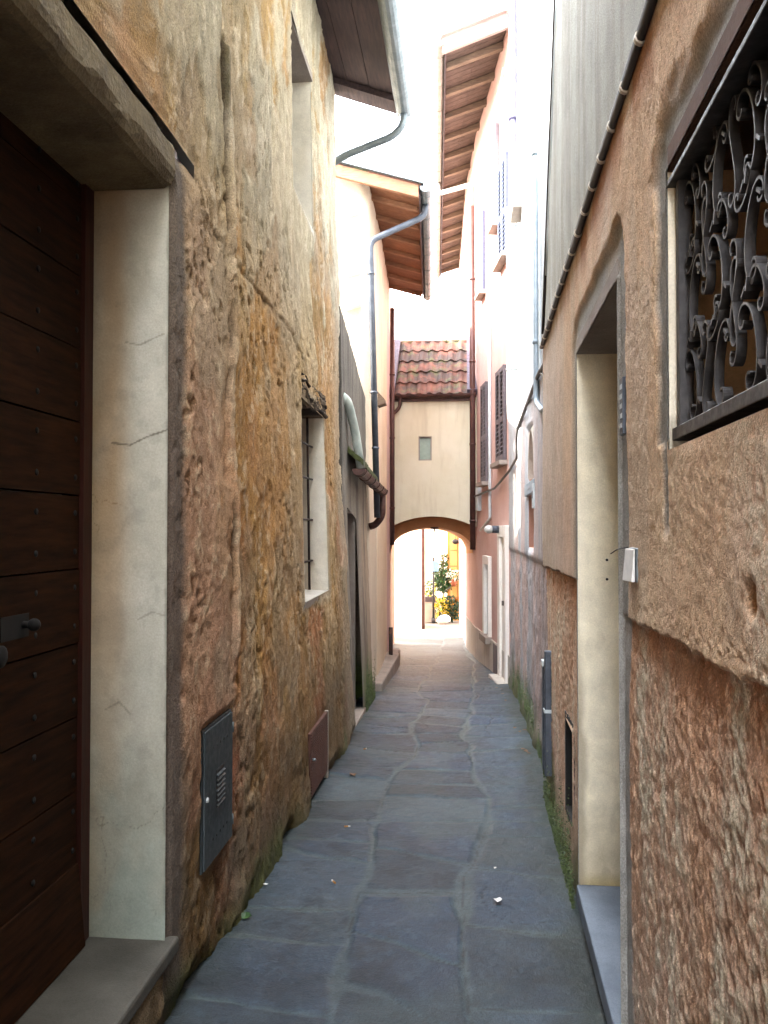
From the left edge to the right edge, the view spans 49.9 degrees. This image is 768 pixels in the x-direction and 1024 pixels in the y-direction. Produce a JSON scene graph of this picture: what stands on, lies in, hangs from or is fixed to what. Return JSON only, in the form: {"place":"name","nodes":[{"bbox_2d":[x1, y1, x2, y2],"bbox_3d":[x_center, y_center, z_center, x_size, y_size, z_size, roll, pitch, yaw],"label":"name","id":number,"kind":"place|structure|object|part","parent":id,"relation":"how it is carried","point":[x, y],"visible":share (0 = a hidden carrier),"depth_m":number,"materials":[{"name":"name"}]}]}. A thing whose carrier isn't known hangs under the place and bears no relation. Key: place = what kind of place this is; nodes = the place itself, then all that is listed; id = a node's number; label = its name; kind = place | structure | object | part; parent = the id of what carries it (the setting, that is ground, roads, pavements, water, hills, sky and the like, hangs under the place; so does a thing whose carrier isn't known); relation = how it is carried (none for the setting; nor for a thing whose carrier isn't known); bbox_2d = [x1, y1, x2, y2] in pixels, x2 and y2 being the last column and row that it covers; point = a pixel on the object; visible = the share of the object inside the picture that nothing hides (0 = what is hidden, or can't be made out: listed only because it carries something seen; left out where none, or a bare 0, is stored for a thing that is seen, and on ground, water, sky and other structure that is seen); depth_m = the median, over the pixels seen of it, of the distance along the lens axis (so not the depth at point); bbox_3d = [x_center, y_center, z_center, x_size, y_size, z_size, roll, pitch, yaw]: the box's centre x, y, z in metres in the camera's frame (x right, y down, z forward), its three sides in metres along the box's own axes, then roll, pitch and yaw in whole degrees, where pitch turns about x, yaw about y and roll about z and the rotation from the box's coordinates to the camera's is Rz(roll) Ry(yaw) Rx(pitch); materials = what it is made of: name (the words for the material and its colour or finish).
{"place":"outdoors","nodes":[
{"label":"outdoors","id":0,"kind":"place"},
{"bbox_2d":[164,637,606,1023],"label":"pavement","id":1,"kind":"structure","parent":0,"point":[436,803],"depth_m":3.73,"materials":[{"name":"stone"}]},
{"bbox_2d":[241,912,251,918],"bbox_3d":[-0.577,1.681,3.437,0.045,0.011,0.042,-1,-2,45],"label":"fallen leaf","id":2,"kind":"object","parent":1,"relation":"on","point":[244,915],"visible":0.93,"depth_m":3.44,"materials":[{"name":"green plant"}]},
{"bbox_2d":[373,651,399,690],"bbox_3d":[0.015,2.136,10.911,0.190,0.220,2.597,0,-1,6],"label":"kerb stone","id":3,"kind":"object","parent":1,"relation":"on","point":[389,667],"visible":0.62,"depth_m":10.73,"materials":[{"name":"beige stone"}]},
{"bbox_2d":[512,664,575,909],"bbox_3d":[1.198,1.549,6.633,0.092,1.012,6.309,0,-1,7],"label":"moss","id":4,"kind":"object","parent":1,"relation":"on","point":[557,835],"visible":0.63,"depth_m":4.32,"materials":[{"name":"green plant"}]},
{"bbox_2d":[335,0,507,340],"label":"sky","id":5,"kind":"structure","parent":0,"point":[412,152],"materials":[{"name":"white"}]},
{"bbox_2d":[355,616,619,886],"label":"ground","id":6,"kind":"structure","parent":0,"point":[450,629],"depth_m":18.71,"materials":[{"name":"stone"}]},
{"bbox_2d":[0,0,412,1023],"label":"stone house","id":7,"kind":"structure","parent":6,"relation":"on","point":[172,548],"depth_m":2.68,"materials":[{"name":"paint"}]},
{"bbox_2d":[0,112,84,1023],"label":"door","id":8,"kind":"structure","parent":7,"relation":"in","point":[42,927],"depth_m":2.36,"materials":[{"name":"brown wood"}]},
{"bbox_2d":[199,709,233,874],"bbox_3d":[-0.681,1.055,3.169,0.116,0.517,0.376,0,-1,6],"label":"meter cabinet","id":9,"kind":"object","parent":7,"relation":"attached to","point":[216,823],"visible":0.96,"depth_m":3.12,"materials":[{"name":"grey metal"}]},
{"bbox_3d":[-0.630,1.055,3.169,0.016,0.498,0.366,0,-1,6],"label":"door","id":10,"kind":"part","parent":9,"relation":"part of","materials":[{"name":"grey paint"}]},
{"bbox_2d":[291,13,313,235],"bbox_3d":[-0.657,-2.507,5.387,0.250,1.140,0.830,0,-1,6],"label":"window","id":11,"kind":"structure","parent":7,"relation":"in","point":[301,71],"depth_m":5.57,"materials":[{"name":"grey glass"}]},
{"bbox_2d":[301,413,327,609],"bbox_3d":[-0.624,-0.044,5.645,0.375,1.335,0.990,0,-1,6],"label":"window","id":12,"kind":"structure","parent":7,"relation":"in","point":[309,594],"depth_m":6.02,"materials":[{"name":"metal"}]},
{"bbox_2d":[323,306,387,726],"bbox_3d":[-2.114,0.236,8.439,4.144,4.020,2.190,0,-1,6],"label":"grey annex","id":13,"kind":"object","parent":6,"relation":"on","point":[358,474],"visible":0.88,"depth_m":8.21,"materials":[{"name":"paint"}]},
{"bbox_2d":[366,650,375,710],"bbox_3d":[-0.137,1.753,8.696,0.022,0.616,0.958,0,-1,5],"label":"moss","id":14,"kind":"object","parent":13,"relation":"attached to","point":[369,701],"visible":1,"depth_m":8.59,"materials":[{"name":"green plant"}]},
{"bbox_2d":[335,159,431,680],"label":"white house","id":15,"kind":"structure","parent":6,"relation":"on","point":[383,221],"depth_m":9.67,"materials":[{"name":"paint"}]},
{"bbox_2d":[395,529,424,628],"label":"plaza house","id":16,"kind":"structure","parent":6,"relation":"on","point":[409,580],"depth_m":19.50,"materials":[{"name":"white paint"}]},
{"bbox_2d":[425,596,435,622],"bbox_3d":[1.171,2.478,21.040,0.290,0.650,0.340,0,-1,6],"label":"planter","id":17,"kind":"object","parent":6,"relation":"on","point":[428,609],"visible":0.6,"depth_m":20.89,"materials":[{"name":"grey paint"}]},
{"bbox_2d":[425,578,438,597],"bbox_3d":[1.192,1.955,21.038,0.460,0.546,0.414,0,-1,6],"label":"flowering plant","id":18,"kind":"object","parent":17,"relation":"in","point":[430,592],"visible":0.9,"depth_m":21.01,"materials":[{"name":"yellow plant"}]},
{"bbox_2d":[389,337,476,657],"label":"arch house","id":19,"kind":"structure","parent":6,"relation":"on","point":[433,394],"depth_m":13.14,"materials":[{"name":"beige paint"}]},
{"bbox_2d":[419,436,431,460],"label":"window","id":20,"kind":"structure","parent":19,"relation":"in","point":[425,442],"depth_m":13.19,"materials":[{"name":"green glass"}]},
{"bbox_2d":[431,544,437,622],"bbox_3d":[1.279,1.799,20.843,0.170,2.000,0.170,0,-1,6],"label":"street lamp","id":21,"kind":"object","parent":6,"relation":"on","point":[434,548],"visible":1,"depth_m":20.81,"materials":[{"name":"black metal"}]},
{"bbox_2d":[433,561,438,570],"bbox_3d":[1.302,1.373,20.824,0.150,0.250,0.010,0,-1,6],"label":"blue sign","id":22,"kind":"object","parent":21,"relation":"attached to","point":[435,565],"visible":1,"depth_m":20.82,"materials":[{"name":"paint"}]},
{"bbox_2d":[425,529,446,614],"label":"back house","id":23,"kind":"structure","parent":6,"relation":"on","point":[438,538],"depth_m":22.55,"materials":[{"name":"white paint"}]},
{"bbox_2d":[434,587,449,620],"bbox_3d":[1.429,2.352,21.012,0.519,0.916,0.473,0,-1,-11],"label":"flowering shrub","id":24,"kind":"object","parent":6,"relation":"on","point":[440,601],"visible":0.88,"depth_m":20.93,"materials":[{"name":"yellow plant"}]},
{"bbox_2d":[437,615,450,623],"bbox_3d":[1.493,2.692,20.653,0.352,0.242,0.288,0,-1,6],"label":"pale rock","id":25,"kind":"object","parent":6,"relation":"on","point":[443,619],"visible":1,"depth_m":20.56,"materials":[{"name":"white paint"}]},
{"bbox_2d":[441,595,458,622],"bbox_3d":[1.763,2.466,21.034,0.644,0.729,0.484,0,-1,6],"label":"dark shrub","id":26,"kind":"object","parent":6,"relation":"on","point":[452,613],"visible":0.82,"depth_m":20.99,"materials":[{"name":"green plant"}]},
{"bbox_2d":[447,532,458,620],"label":"yellow house","id":27,"kind":"structure","parent":6,"relation":"on","point":[453,554],"depth_m":21.45,"materials":[{"name":"paint"}]},
{"bbox_2d":[432,554,456,592],"bbox_3d":[1.574,1.608,21.525,0.676,1.090,0.512,0,-1,6],"label":"hanging plant","id":28,"kind":"object","parent":27,"relation":"hanging from","point":[442,578],"visible":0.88,"depth_m":21.45,"materials":[{"name":"green plant"}]},
{"bbox_2d":[446,569,458,585],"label":"potted flowers","id":29,"kind":"object","parent":27,"relation":"on","point":[453,581],"visible":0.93,"depth_m":21.16,"materials":[{"name":"white plant"}]},
{"bbox_2d":[449,534,457,598],"bbox_3d":[1.889,1.411,21.471,0.400,1.700,0.065,0,-1,6],"label":"door","id":30,"kind":"structure","parent":27,"relation":"in","point":[453,548],"depth_m":21.45,"materials":[{"name":"yellow paint"}]},
{"bbox_2d":[434,5,510,683],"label":"pink house","id":31,"kind":"structure","parent":6,"relation":"on","point":[471,96],"depth_m":11.85,"materials":[{"name":"paint"}]},
{"bbox_2d":[474,210,485,300],"bbox_3d":[1.438,-3.843,12.361,0.110,1.258,0.433,0,-1,-2],"label":"window","id":32,"kind":"structure","parent":31,"relation":"in","point":[481,292],"depth_m":12.24,"materials":[{"name":"white glass"}]},
{"bbox_2d":[475,381,487,486],"bbox_3d":[1.444,-1.132,12.154,0.110,1.510,0.595,0,-1,-2],"label":"window","id":33,"kind":"structure","parent":31,"relation":"in","point":[483,482],"depth_m":12.10,"materials":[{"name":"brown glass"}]},
{"bbox_2d":[479,555,491,643],"bbox_3d":[1.468,1.249,11.881,0.120,1.234,0.571,0,-1,-2],"label":"window","id":34,"kind":"structure","parent":31,"relation":"in","point":[485,636],"depth_m":11.90,"materials":[{"name":"white glass"}]},
{"bbox_2d":[484,525,498,533],"bbox_3d":[1.405,0.227,10.778,0.198,0.110,0.125,0,-1,6],"label":"wall lamp","id":35,"kind":"object","parent":31,"relation":"attached to","point":[488,529],"visible":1,"depth_m":10.74,"materials":[{"name":"white glass"}]},
{"bbox_2d":[487,123,498,234],"bbox_3d":[1.484,-4.515,11.181,0.110,1.403,0.384,0,-1,-2],"label":"window","id":36,"kind":"structure","parent":31,"relation":"in","point":[493,227],"depth_m":11.08,"materials":[{"name":"white glass"}]},
{"bbox_2d":[490,364,507,468],"bbox_3d":[1.505,-1.232,10.794,0.130,1.280,0.729,0,-1,-2],"label":"window","id":37,"kind":"structure","parent":31,"relation":"in","point":[501,460],"depth_m":10.74,"materials":[{"name":"brown wood"}]},
{"bbox_2d":[492,151,508,272],"bbox_3d":[1.512,-3.856,10.630,0.130,1.336,0.704,0,-1,-2],"label":"window","id":38,"kind":"structure","parent":31,"relation":"in","point":[503,171],"depth_m":10.58,"materials":[{"name":"white wood"}]},
{"bbox_2d":[502,537,503,650],"bbox_3d":[1.536,1.299,10.571,0.080,1.953,0.343,0,-1,-2],"label":"door","id":39,"kind":"structure","parent":31,"relation":"in","point":[502,537],"depth_m":10.65,"materials":[{"name":"white paint"}]},
{"bbox_2d":[506,0,552,774],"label":"pale house","id":40,"kind":"structure","parent":6,"relation":"on","point":[530,24],"depth_m":7.81,"materials":[{"name":"paint"}]},
{"bbox_2d":[474,363,542,496],"bbox_3d":[1.345,-0.642,9.067,0.274,0.672,7.643,0,-1,3],"label":"cable bundle","id":41,"kind":"object","parent":40,"relation":"attached to","point":[540,370],"visible":0.72,"depth_m":8.83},
{"bbox_2d":[529,495,533,548],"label":"window","id":42,"kind":"structure","parent":40,"relation":"in","point":[531,510],"depth_m":7.80,"materials":[{"name":"brown paint"}]},
{"bbox_2d":[532,483,534,507],"bbox_3d":[1.220,-0.130,6.677,0.045,0.200,0.120,0,-1,6],"label":"junction box","id":43,"kind":"object","parent":40,"relation":"attached to","point":[533,495],"visible":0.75,"depth_m":6.62,"materials":[{"name":"white paint"}]},
{"bbox_2d":[542,0,767,1023],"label":"stucco house","id":44,"kind":"structure","parent":6,"relation":"on","point":[659,702],"depth_m":1.83,"materials":[{"name":"brown paint"}]},
{"bbox_2d":[541,659,543,768],"bbox_3d":[1.014,1.259,5.141,0.062,0.671,0.083,0,-1,6],"label":"pipe cover","id":45,"kind":"object","parent":44,"relation":"attached to","point":[542,662],"visible":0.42,"depth_m":5.12,"materials":[{"name":"metal"}]},
{"bbox_2d":[543,650,551,776],"bbox_3d":[0.992,1.209,4.963,0.062,0.748,0.058,0,-1,6],"label":"pipe cover","id":46,"kind":"object","parent":44,"relation":"attached to","point":[547,710],"visible":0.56,"depth_m":4.94,"materials":[{"name":"metal"}]},
{"bbox_2d":[541,0,554,333],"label":"edge cable","id":47,"kind":"object","parent":44,"relation":"attached to","point":[543,303],"visible":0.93,"depth_m":4.71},
{"bbox_2d":[545,0,556,275],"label":"edge conduit","id":48,"kind":"object","parent":44,"relation":"attached to","point":[550,139],"visible":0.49,"depth_m":4.57,"materials":[{"name":"white paint"}]},
{"bbox_2d":[543,0,646,333],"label":"thin cable","id":49,"kind":"object","parent":44,"relation":"attached to","point":[606,129],"visible":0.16,"depth_m":2.35,"materials":[{"name":"black rubber"}]},
{"bbox_2d":[539,0,657,349],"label":"cable conduit","id":50,"kind":"object","parent":44,"relation":"attached to","point":[642,30],"visible":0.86,"depth_m":2.49,"materials":[{"name":"black metal"}]},
{"bbox_2d":[619,376,626,435],"bbox_3d":[0.667,-0.294,2.301,0.014,0.160,0.047,0,-1,6],"label":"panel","id":51,"kind":"object","parent":44,"relation":"attached to","point":[622,393],"visible":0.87,"depth_m":2.28,"materials":[{"name":"metal"}]},
{"bbox_2d":[610,547,637,581],"bbox_3d":[0.653,0.137,2.186,0.052,0.089,0.187,0,-1,-2],"label":"doorbell box","id":52,"kind":"object","parent":44,"relation":"attached to","point":[630,571],"visible":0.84,"depth_m":2.12,"materials":[{"name":"grey metal"}]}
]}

